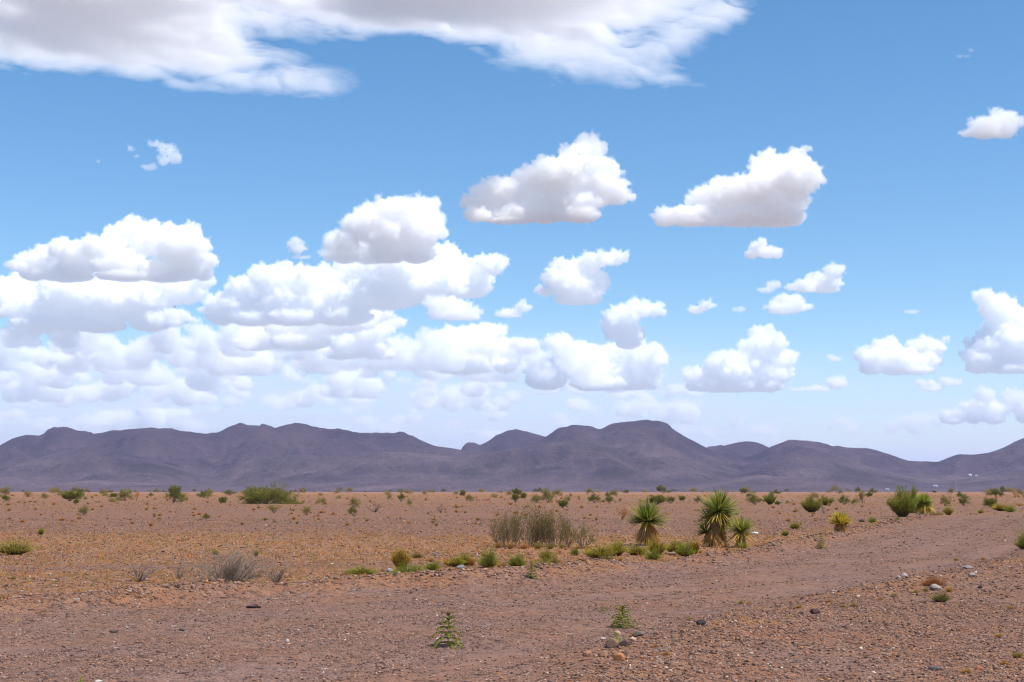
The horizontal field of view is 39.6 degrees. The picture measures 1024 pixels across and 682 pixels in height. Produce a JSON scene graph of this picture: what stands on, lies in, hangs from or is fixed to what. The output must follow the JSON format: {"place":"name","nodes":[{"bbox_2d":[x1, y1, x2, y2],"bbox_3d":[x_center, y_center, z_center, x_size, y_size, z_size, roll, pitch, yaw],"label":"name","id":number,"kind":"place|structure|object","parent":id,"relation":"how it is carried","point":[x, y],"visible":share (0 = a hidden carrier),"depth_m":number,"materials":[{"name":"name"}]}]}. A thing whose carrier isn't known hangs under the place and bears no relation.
{"place":"outdoors","nodes":[
{"label":"outdoors","id":0,"kind":"place"},
{"bbox_2d":[0,492,1023,681],"bbox_3d":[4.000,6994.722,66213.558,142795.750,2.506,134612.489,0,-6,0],"label":"ground","id":1,"kind":"structure","parent":0,"point":[336,589],"depth_m":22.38,"materials":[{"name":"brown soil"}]},
{"bbox_2d":[0,486,10,495],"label":"creosote bush","id":2,"kind":"object","parent":1,"relation":"on","point":[5,490],"visible":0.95,"depth_m":478.64,"materials":[{"name":"green plant"}]},
{"bbox_2d":[0,535,36,554],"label":"grass bush","id":3,"kind":"object","parent":1,"relation":"on","point":[13,548],"visible":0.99,"depth_m":35.93,"materials":[{"name":"green plant"}]},
{"bbox_2d":[48,487,61,493],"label":"desert shrub","id":4,"kind":"object","parent":1,"relation":"on","point":[55,490],"visible":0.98,"depth_m":584.46,"materials":[{"name":"green plant"}]},
{"bbox_2d":[55,489,83,500],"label":"creosote bush","id":5,"kind":"object","parent":1,"relation":"on","point":[72,495],"visible":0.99,"depth_m":239.00,"materials":[{"name":"green plant"}]},
{"bbox_2d":[77,504,88,514],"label":"creosote bush","id":6,"kind":"object","parent":1,"relation":"on","point":[82,509],"visible":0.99,"depth_m":95.73,"materials":[{"name":"green plant"}]},
{"bbox_2d":[117,488,134,500],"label":"creosote bush","id":7,"kind":"object","parent":1,"relation":"on","point":[124,494],"visible":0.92,"depth_m":257.82,"materials":[{"name":"green plant"}]},
{"bbox_2d":[117,554,162,581],"bbox_3d":[-6.615,4.021,25.320,0.952,0.506,0.832,-2,-6,15],"label":"dead shrub","id":8,"kind":"object","parent":1,"relation":"on","point":[143,576],"visible":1,"depth_m":25.25,"materials":[{"name":"grey plant"}]},
{"bbox_2d":[164,483,181,502],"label":"creosote bush","id":9,"kind":"object","parent":1,"relation":"on","point":[174,493],"visible":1,"depth_m":196.90,"materials":[{"name":"green plant"}]},
{"bbox_2d":[175,492,188,501],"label":"creosote bush","id":10,"kind":"object","parent":1,"relation":"on","point":[183,496],"visible":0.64,"depth_m":209.67,"materials":[{"name":"green plant"}]},
{"bbox_2d":[174,562,191,578],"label":"dead shrub","id":11,"kind":"object","parent":1,"relation":"on","point":[179,575],"visible":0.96,"depth_m":25.81,"materials":[{"name":"grey plant"}]},
{"bbox_2d":[218,497,227,502],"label":"desert shrub","id":12,"kind":"object","parent":1,"relation":"on","point":[222,499],"visible":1,"depth_m":180.30,"materials":[{"name":"green plant"}]},
{"bbox_2d":[175,544,276,582],"bbox_3d":[-4.672,3.751,23.595,1.544,0.866,2.106,-2,-6,19],"label":"dead shrub","id":13,"kind":"object","parent":1,"relation":"on","point":[233,571],"visible":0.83,"depth_m":23.47,"materials":[{"name":"grey plant"}]},
{"bbox_2d":[222,489,236,494],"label":"creosote bush","id":14,"kind":"object","parent":1,"relation":"on","point":[228,492],"visible":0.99,"depth_m":558.49,"materials":[{"name":"green plant"}]},
{"bbox_2d":[236,479,304,503],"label":"mesquite","id":15,"kind":"object","parent":1,"relation":"on","point":[261,496],"visible":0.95,"depth_m":184.79,"materials":[{"name":"green plant"}]},
{"bbox_2d":[268,504,279,512],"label":"dry shrub","id":16,"kind":"object","parent":1,"relation":"on","point":[274,508],"visible":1,"depth_m":104.73,"materials":[{"name":"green plant"}]},
{"bbox_2d":[255,557,299,582],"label":"dead shrub","id":17,"kind":"object","parent":1,"relation":"on","point":[275,578],"visible":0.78,"depth_m":24.60,"materials":[{"name":"grey plant"}]},
{"bbox_2d":[300,505,311,514],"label":"dry shrub","id":18,"kind":"object","parent":1,"relation":"on","point":[306,509],"visible":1,"depth_m":95.70,"materials":[{"name":"green plant"}]},
{"bbox_2d":[315,497,325,504],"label":"desert shrub","id":19,"kind":"object","parent":1,"relation":"on","point":[320,500],"visible":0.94,"depth_m":176.66,"materials":[{"name":"green plant"}]},
{"bbox_2d":[347,504,357,515],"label":"creosote bush","id":20,"kind":"object","parent":1,"relation":"on","point":[351,509],"visible":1,"depth_m":93.11,"materials":[{"name":"green plant"}]},
{"bbox_2d":[349,496,360,506],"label":"creosote bush","id":21,"kind":"object","parent":1,"relation":"on","point":[355,502],"visible":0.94,"depth_m":145.70,"materials":[{"name":"green plant"}]},
{"bbox_2d":[341,561,381,573],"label":"green bush","id":22,"kind":"object","parent":1,"relation":"on","point":[361,571],"visible":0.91,"depth_m":27.45,"materials":[{"name":"green plant"}]},
{"bbox_2d":[390,544,412,566],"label":"broom bush","id":23,"kind":"object","parent":1,"relation":"on","point":[395,558],"visible":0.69,"depth_m":29.07,"materials":[{"name":"green plant"}]},
{"bbox_2d":[386,553,430,573],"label":"green bush","id":24,"kind":"object","parent":1,"relation":"on","point":[402,569],"visible":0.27,"depth_m":26.17,"materials":[{"name":"green plant"}]},
{"bbox_2d":[409,552,424,557],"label":"grey bush","id":25,"kind":"object","parent":1,"relation":"on","point":[417,555],"visible":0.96,"depth_m":34.15,"materials":[{"name":"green plant"}]},
{"bbox_2d":[422,558,443,569],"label":"green bush","id":26,"kind":"object","parent":1,"relation":"on","point":[434,566],"visible":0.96,"depth_m":29.11,"materials":[{"name":"green plant"}]},
{"bbox_2d":[429,612,463,649],"bbox_3d":[-0.671,3.103,15.012,0.401,0.484,0.447,3,-7,-26],"label":"feathery weed","id":27,"kind":"object","parent":1,"relation":"on","point":[450,643],"visible":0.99,"depth_m":15.02,"materials":[{"name":"green plant"}]},
{"bbox_2d":[446,555,466,566],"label":"green bush","id":28,"kind":"object","parent":1,"relation":"on","point":[454,562],"visible":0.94,"depth_m":30.12,"materials":[{"name":"green plant"}]},
{"bbox_2d":[457,547,471,565],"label":"green bush","id":29,"kind":"object","parent":1,"relation":"on","point":[466,558],"visible":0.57,"depth_m":30.74,"materials":[{"name":"green plant"}]},
{"bbox_2d":[475,543,500,567],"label":"green bush","id":30,"kind":"object","parent":1,"relation":"on","point":[488,561],"visible":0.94,"depth_m":29.86,"materials":[{"name":"green plant"}]},
{"bbox_2d":[495,561,507,567],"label":"straw tuft","id":31,"kind":"object","parent":1,"relation":"on","point":[501,564],"visible":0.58,"depth_m":29.38,"materials":[{"name":"brown plant"}]},
{"bbox_2d":[486,509,521,547],"bbox_3d":[-0.203,5.354,40.946,1.091,1.158,1.080,4,-7,-36],"label":"desert shrub","id":32,"kind":"object","parent":1,"relation":"on","point":[502,530],"visible":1,"depth_m":40.83,"materials":[{"name":"brown plant"}]},
{"bbox_2d":[505,541,515,548],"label":"grass tuft","id":33,"kind":"object","parent":1,"relation":"on","point":[510,546],"visible":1,"depth_m":39.86,"materials":[{"name":"brown plant"}]},
{"bbox_2d":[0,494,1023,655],"bbox_3d":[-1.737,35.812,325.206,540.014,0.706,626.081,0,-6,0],"label":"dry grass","id":34,"kind":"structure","parent":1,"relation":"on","point":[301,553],"depth_m":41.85,"materials":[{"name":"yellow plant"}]},
{"bbox_2d":[510,492,518,502],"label":"creosote bush","id":35,"kind":"object","parent":1,"relation":"on","point":[515,496],"visible":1,"depth_m":197.09,"materials":[{"name":"green plant"}]},
{"bbox_2d":[511,488,521,493],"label":"desert shrub","id":36,"kind":"object","parent":1,"relation":"on","point":[517,490],"visible":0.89,"depth_m":485.78,"materials":[{"name":"green plant"}]},
{"bbox_2d":[506,548,530,566],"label":"green bush","id":37,"kind":"object","parent":1,"relation":"on","point":[516,561],"visible":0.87,"depth_m":30.16,"materials":[{"name":"green plant"}]},
{"bbox_2d":[507,502,554,546],"bbox_3d":[0.550,5.307,41.473,1.503,1.377,1.519,0,-6,3],"label":"desert shrub","id":38,"kind":"object","parent":1,"relation":"on","point":[531,524],"visible":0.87,"depth_m":41.23,"materials":[{"name":"brown plant"}]},
{"bbox_2d":[524,562,538,578],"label":"feathery weed","id":39,"kind":"object","parent":1,"relation":"on","point":[530,574],"visible":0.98,"depth_m":25.98,"materials":[{"name":"green plant"}]},
{"bbox_2d":[530,494,540,502],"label":"creosote bush","id":40,"kind":"object","parent":1,"relation":"on","point":[537,498],"visible":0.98,"depth_m":196.89,"materials":[{"name":"green plant"}]},
{"bbox_2d":[532,542,544,548],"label":"grass tuft","id":41,"kind":"object","parent":1,"relation":"on","point":[537,546],"visible":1,"depth_m":39.85,"materials":[{"name":"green plant"}]},
{"bbox_2d":[532,557,556,563],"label":"green bush","id":42,"kind":"object","parent":1,"relation":"on","point":[540,561],"visible":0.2,"depth_m":29.36,"materials":[{"name":"green plant"}]},
{"bbox_2d":[536,548,556,560],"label":"green bush","id":43,"kind":"object","parent":1,"relation":"on","point":[547,555],"visible":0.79,"depth_m":32.83,"materials":[{"name":"green plant"}]},
{"bbox_2d":[541,487,555,502],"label":"creosote bush","id":44,"kind":"object","parent":1,"relation":"on","point":[547,495],"visible":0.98,"depth_m":197.15,"materials":[{"name":"green plant"}]},
{"bbox_2d":[535,508,573,546],"bbox_3d":[1.200,5.386,41.438,1.230,1.224,1.243,-3,-7,24],"label":"desert shrub","id":45,"kind":"object","parent":1,"relation":"on","point":[550,536],"visible":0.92,"depth_m":41.29,"materials":[{"name":"brown plant"}]},
{"bbox_2d":[547,554,564,562],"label":"straw tuft","id":46,"kind":"object","parent":1,"relation":"on","point":[555,560],"visible":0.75,"depth_m":31.27,"materials":[{"name":"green plant"}]},
{"bbox_2d":[557,499,568,507],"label":"creosote bush","id":47,"kind":"object","parent":1,"relation":"on","point":[563,502],"visible":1,"depth_m":139.48,"materials":[{"name":"green plant"}]},
{"bbox_2d":[558,522,577,545],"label":"desert shrub","id":48,"kind":"object","parent":1,"relation":"on","point":[571,541],"visible":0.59,"depth_m":41.91,"materials":[{"name":"brown plant"}]},
{"bbox_2d":[569,547,579,555],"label":"green bush","id":49,"kind":"object","parent":1,"relation":"on","point":[574,551],"visible":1,"depth_m":35.24,"materials":[{"name":"green plant"}]},
{"bbox_2d":[568,522,598,548],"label":"desert shrub","id":50,"kind":"object","parent":1,"relation":"on","point":[584,535],"visible":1,"depth_m":40.41,"materials":[{"name":"brown plant"}]},
{"bbox_2d":[582,650,591,656],"bbox_3d":[0.716,2.991,13.577,0.086,0.075,0.103,-2,-6,16],"label":"rock","id":51,"kind":"object","parent":1,"relation":"on","point":[587,653],"visible":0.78,"depth_m":13.54,"materials":[{"name":"stone"}]},
{"bbox_2d":[587,493,600,502],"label":"creosote bush","id":52,"kind":"object","parent":1,"relation":"on","point":[592,497],"visible":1,"depth_m":186.31,"materials":[{"name":"green plant"}]},
{"bbox_2d":[579,543,619,558],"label":"green bush","id":53,"kind":"object","parent":1,"relation":"on","point":[593,553],"visible":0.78,"depth_m":33.73,"materials":[{"name":"green plant"}]},
{"bbox_2d":[598,651,607,656],"bbox_3d":[0.849,2.923,13.258,0.073,0.074,0.077,4,-7,-35],"label":"rock","id":54,"kind":"object","parent":1,"relation":"on","point":[603,654],"visible":1,"depth_m":13.24,"materials":[{"name":"stone"}]},
{"bbox_2d":[605,638,618,647],"bbox_3d":[1.016,3.070,14.397,0.144,0.121,0.100,-2,-7,22],"label":"rock","id":55,"kind":"object","parent":1,"relation":"on","point":[612,643],"visible":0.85,"depth_m":14.36,"materials":[{"name":"stone"}]},
{"bbox_2d":[601,538,629,555],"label":"broom bush","id":56,"kind":"object","parent":1,"relation":"on","point":[616,546],"visible":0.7,"depth_m":35.21,"materials":[{"name":"green plant"}]},
{"bbox_2d":[613,652,624,660],"bbox_3d":[0.975,2.887,12.954,0.111,0.102,0.079,0,-6,-1],"label":"rock","id":57,"kind":"object","parent":1,"relation":"on","point":[618,656],"visible":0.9,"depth_m":12.93,"materials":[{"name":"stone"}]},
{"bbox_2d":[615,504,629,519],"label":"bush","id":58,"kind":"object","parent":1,"relation":"on","point":[623,514],"visible":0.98,"depth_m":79.73,"materials":[{"name":"brown plant"}]},
{"bbox_2d":[608,605,637,628],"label":"feathery weed","id":59,"kind":"object","parent":1,"relation":"on","point":[622,612],"visible":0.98,"depth_m":17.18,"materials":[{"name":"green plant"}]},
{"bbox_2d":[619,639,628,646],"bbox_3d":[1.126,3.053,14.333,0.107,0.095,0.074,1,-6,-12],"label":"rock","id":60,"kind":"object","parent":1,"relation":"on","point":[623,643],"visible":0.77,"depth_m":14.30,"materials":[{"name":"stone"}]},
{"bbox_2d":[626,542,648,554],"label":"green bush","id":61,"kind":"object","parent":1,"relation":"on","point":[635,550],"visible":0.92,"depth_m":35.58,"materials":[{"name":"green plant"}]},
{"bbox_2d":[632,631,643,636],"bbox_3d":[1.380,3.202,15.525,0.128,0.080,0.110,-2,-6,15],"label":"rock","id":62,"kind":"object","parent":1,"relation":"on","point":[637,633],"visible":0.81,"depth_m":15.48,"materials":[{"name":"stone"}]},
{"bbox_2d":[624,498,672,545],"bbox_3d":[4.053,5.439,42.507,1.707,1.724,1.703,0,-6,0],"label":"yucca","id":63,"kind":"object","parent":1,"relation":"on","point":[645,518],"visible":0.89,"depth_m":42.32,"materials":[{"name":"green plant"}]},
{"bbox_2d":[643,542,663,559],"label":"green bush","id":64,"kind":"object","parent":1,"relation":"on","point":[653,555],"visible":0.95,"depth_m":33.47,"materials":[{"name":"green plant"}]},
{"bbox_2d":[643,533,667,553],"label":"flowering bush","id":65,"kind":"object","parent":1,"relation":"on","point":[653,545],"visible":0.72,"depth_m":35.98,"materials":[{"name":"green plant"}]},
{"bbox_2d":[644,494,666,504],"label":"creosote bush","id":66,"kind":"object","parent":1,"relation":"on","point":[660,498],"visible":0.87,"depth_m":167.40,"materials":[{"name":"green plant"}]},
{"bbox_2d":[655,485,667,491],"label":"desert shrub","id":67,"kind":"object","parent":1,"relation":"on","point":[659,488],"visible":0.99,"depth_m":1292.10,"materials":[{"name":"green plant"}]},
{"bbox_2d":[664,538,687,553],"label":"broom bush","id":68,"kind":"object","parent":1,"relation":"on","point":[672,547],"visible":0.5,"depth_m":36.36,"materials":[{"name":"green plant"}]},
{"bbox_2d":[674,539,695,555],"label":"green bush","id":69,"kind":"object","parent":1,"relation":"on","point":[686,551],"visible":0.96,"depth_m":35.22,"materials":[{"name":"green plant"}]},
{"bbox_2d":[689,538,699,553],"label":"broom bush","id":70,"kind":"object","parent":1,"relation":"on","point":[696,545],"visible":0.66,"depth_m":36.39,"materials":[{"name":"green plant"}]},
{"bbox_2d":[696,620,705,624],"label":"rock","id":71,"kind":"object","parent":1,"relation":"on","point":[701,622],"visible":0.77,"depth_m":16.25,"materials":[{"name":"stone"}]},
{"bbox_2d":[693,488,744,546],"bbox_3d":[5.956,5.188,41.462,1.781,1.945,1.600,0,-6,0],"label":"yucca","id":72,"kind":"object","parent":1,"relation":"on","point":[718,514],"visible":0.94,"depth_m":41.36,"materials":[{"name":"green plant"}]},
{"bbox_2d":[721,515,757,546],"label":"yucca","id":73,"kind":"object","parent":1,"relation":"on","point":[740,528],"visible":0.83,"depth_m":40.34,"materials":[{"name":"green plant"}]},
{"bbox_2d":[738,541,749,548],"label":"green bush","id":74,"kind":"object","parent":1,"relation":"on","point":[741,545],"visible":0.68,"depth_m":38.52,"materials":[{"name":"green plant"}]},
{"bbox_2d":[744,495,763,504],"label":"creosote bush","id":75,"kind":"object","parent":1,"relation":"on","point":[752,500],"visible":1,"depth_m":167.39,"materials":[{"name":"green plant"}]},
{"bbox_2d":[762,488,776,504],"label":"creosote bush","id":76,"kind":"object","parent":1,"relation":"on","point":[770,499],"visible":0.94,"depth_m":167.40,"materials":[{"name":"green plant"}]},
{"bbox_2d":[786,521,801,528],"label":"green bush","id":77,"kind":"object","parent":1,"relation":"on","point":[793,526],"visible":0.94,"depth_m":59.85,"materials":[{"name":"green plant"}]},
{"bbox_2d":[799,493,822,511],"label":"creosote bush","id":78,"kind":"object","parent":1,"relation":"on","point":[811,505],"visible":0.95,"depth_m":107.84,"materials":[{"name":"green plant"}]},
{"bbox_2d":[810,608,819,613],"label":"rock","id":79,"kind":"object","parent":1,"relation":"on","point":[814,611],"visible":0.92,"depth_m":18.30,"materials":[{"name":"stone"}]},
{"bbox_2d":[815,533,827,549],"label":"feathery weed","id":80,"kind":"object","parent":1,"relation":"on","point":[821,547],"visible":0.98,"depth_m":39.91,"materials":[{"name":"green plant"}]},
{"bbox_2d":[819,495,835,504],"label":"creosote bush","id":81,"kind":"object","parent":1,"relation":"on","point":[826,501],"visible":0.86,"depth_m":159.24,"materials":[{"name":"green plant"}]},
{"bbox_2d":[829,485,839,492],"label":"desert shrub","id":82,"kind":"object","parent":1,"relation":"on","point":[836,488],"visible":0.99,"depth_m":1274.28,"materials":[{"name":"green plant"}]},
{"bbox_2d":[825,510,854,531],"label":"yucca","id":83,"kind":"object","parent":1,"relation":"on","point":[840,521],"visible":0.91,"depth_m":50.70,"materials":[{"name":"yellow plant"}]},
{"bbox_2d":[837,495,849,504],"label":"creosote bush","id":84,"kind":"object","parent":1,"relation":"on","point":[842,499],"visible":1,"depth_m":167.52,"materials":[{"name":"green plant"}]},
{"bbox_2d":[856,490,864,502],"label":"dry shrub","id":85,"kind":"object","parent":1,"relation":"on","point":[860,495],"visible":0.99,"depth_m":186.24,"materials":[{"name":"brown plant"}]},
{"bbox_2d":[883,477,918,516],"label":"creosote bush","id":86,"kind":"object","parent":1,"relation":"on","point":[902,504],"visible":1,"depth_m":87.97,"materials":[{"name":"green plant"}]},
{"bbox_2d":[906,477,920,512],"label":"creosote bush","id":87,"kind":"object","parent":1,"relation":"on","point":[914,493],"visible":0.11,"depth_m":104.78,"materials":[{"name":"green plant"}]},
{"bbox_2d":[912,492,936,514],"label":"yucca","id":88,"kind":"object","parent":1,"relation":"on","point":[922,506],"visible":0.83,"depth_m":90.40,"materials":[{"name":"green plant"}]},
{"bbox_2d":[920,574,947,585],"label":"tumbleweed","id":89,"kind":"object","parent":1,"relation":"on","point":[933,581],"visible":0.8,"depth_m":23.40,"materials":[{"name":"brown plant"}]},
{"bbox_2d":[928,666,942,670],"bbox_3d":[3.860,2.982,12.938,0.127,0.050,0.100,1,-6,-10],"label":"rock","id":90,"kind":"object","parent":1,"relation":"on","point":[940,668],"visible":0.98,"depth_m":12.91,"materials":[{"name":"stone"}]},
{"bbox_2d":[929,584,941,590],"bbox_3d":[6.790,3.962,22.800,0.195,0.136,0.162,-1,-6,14],"label":"rock","id":91,"kind":"object","parent":1,"relation":"on","point":[934,587],"visible":0.94,"depth_m":22.76,"materials":[{"name":"stone"}]},
{"bbox_2d":[926,590,950,601],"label":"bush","id":92,"kind":"object","parent":1,"relation":"on","point":[941,597],"visible":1,"depth_m":20.64,"materials":[{"name":"green plant"}]},
{"bbox_2d":[940,494,951,505],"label":"creosote bush","id":93,"kind":"object","parent":1,"relation":"on","point":[944,499],"visible":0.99,"depth_m":152.34,"materials":[{"name":"green plant"}]},
{"bbox_2d":[939,505,953,514],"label":"green bush","id":94,"kind":"object","parent":1,"relation":"on","point":[948,510],"visible":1,"depth_m":95.69,"materials":[{"name":"green plant"}]},
{"bbox_2d":[959,497,971,505],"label":"creosote bush","id":95,"kind":"object","parent":1,"relation":"on","point":[962,501],"visible":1,"depth_m":152.32,"materials":[{"name":"green plant"}]},
{"bbox_2d":[982,497,996,506],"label":"creosote bush","id":96,"kind":"object","parent":1,"relation":"on","point":[988,501],"visible":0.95,"depth_m":139.44,"materials":[{"name":"green plant"}]},
{"bbox_2d":[985,488,1000,495],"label":"desert shrub","id":97,"kind":"object","parent":1,"relation":"on","point":[995,491],"visible":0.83,"depth_m":441.63,"materials":[{"name":"green plant"}]},
{"bbox_2d":[990,502,1015,510],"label":"green bush","id":98,"kind":"object","parent":1,"relation":"on","point":[998,507],"visible":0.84,"depth_m":119.55,"materials":[{"name":"green plant"}]},
{"bbox_2d":[1004,505,1016,511],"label":"green bush","id":99,"kind":"object","parent":1,"relation":"on","point":[1007,509],"visible":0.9,"depth_m":111.57,"materials":[{"name":"green plant"}]},
{"bbox_2d":[1009,652,1023,657],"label":"grass tuft","id":100,"kind":"object","parent":1,"relation":"on","point":[1017,655],"visible":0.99,"depth_m":13.84,"materials":[{"name":"green plant"}]},
{"bbox_2d":[1012,526,1023,548],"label":"green bush","id":101,"kind":"object","parent":1,"relation":"on","point":[1019,544],"visible":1,"depth_m":40.36,"materials":[{"name":"green plant"}]},
{"bbox_2d":[0,420,1023,491],"bbox_3d":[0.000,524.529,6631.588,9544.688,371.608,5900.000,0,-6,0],"label":"hills","id":102,"kind":"structure","parent":0,"point":[639,456],"depth_m":5606.67,"materials":[{"name":"stone"}]},
{"bbox_2d":[0,0,1023,461],"label":"sky","id":103,"kind":"structure","parent":0,"point":[454,224],"materials":[{"name":"blue"}]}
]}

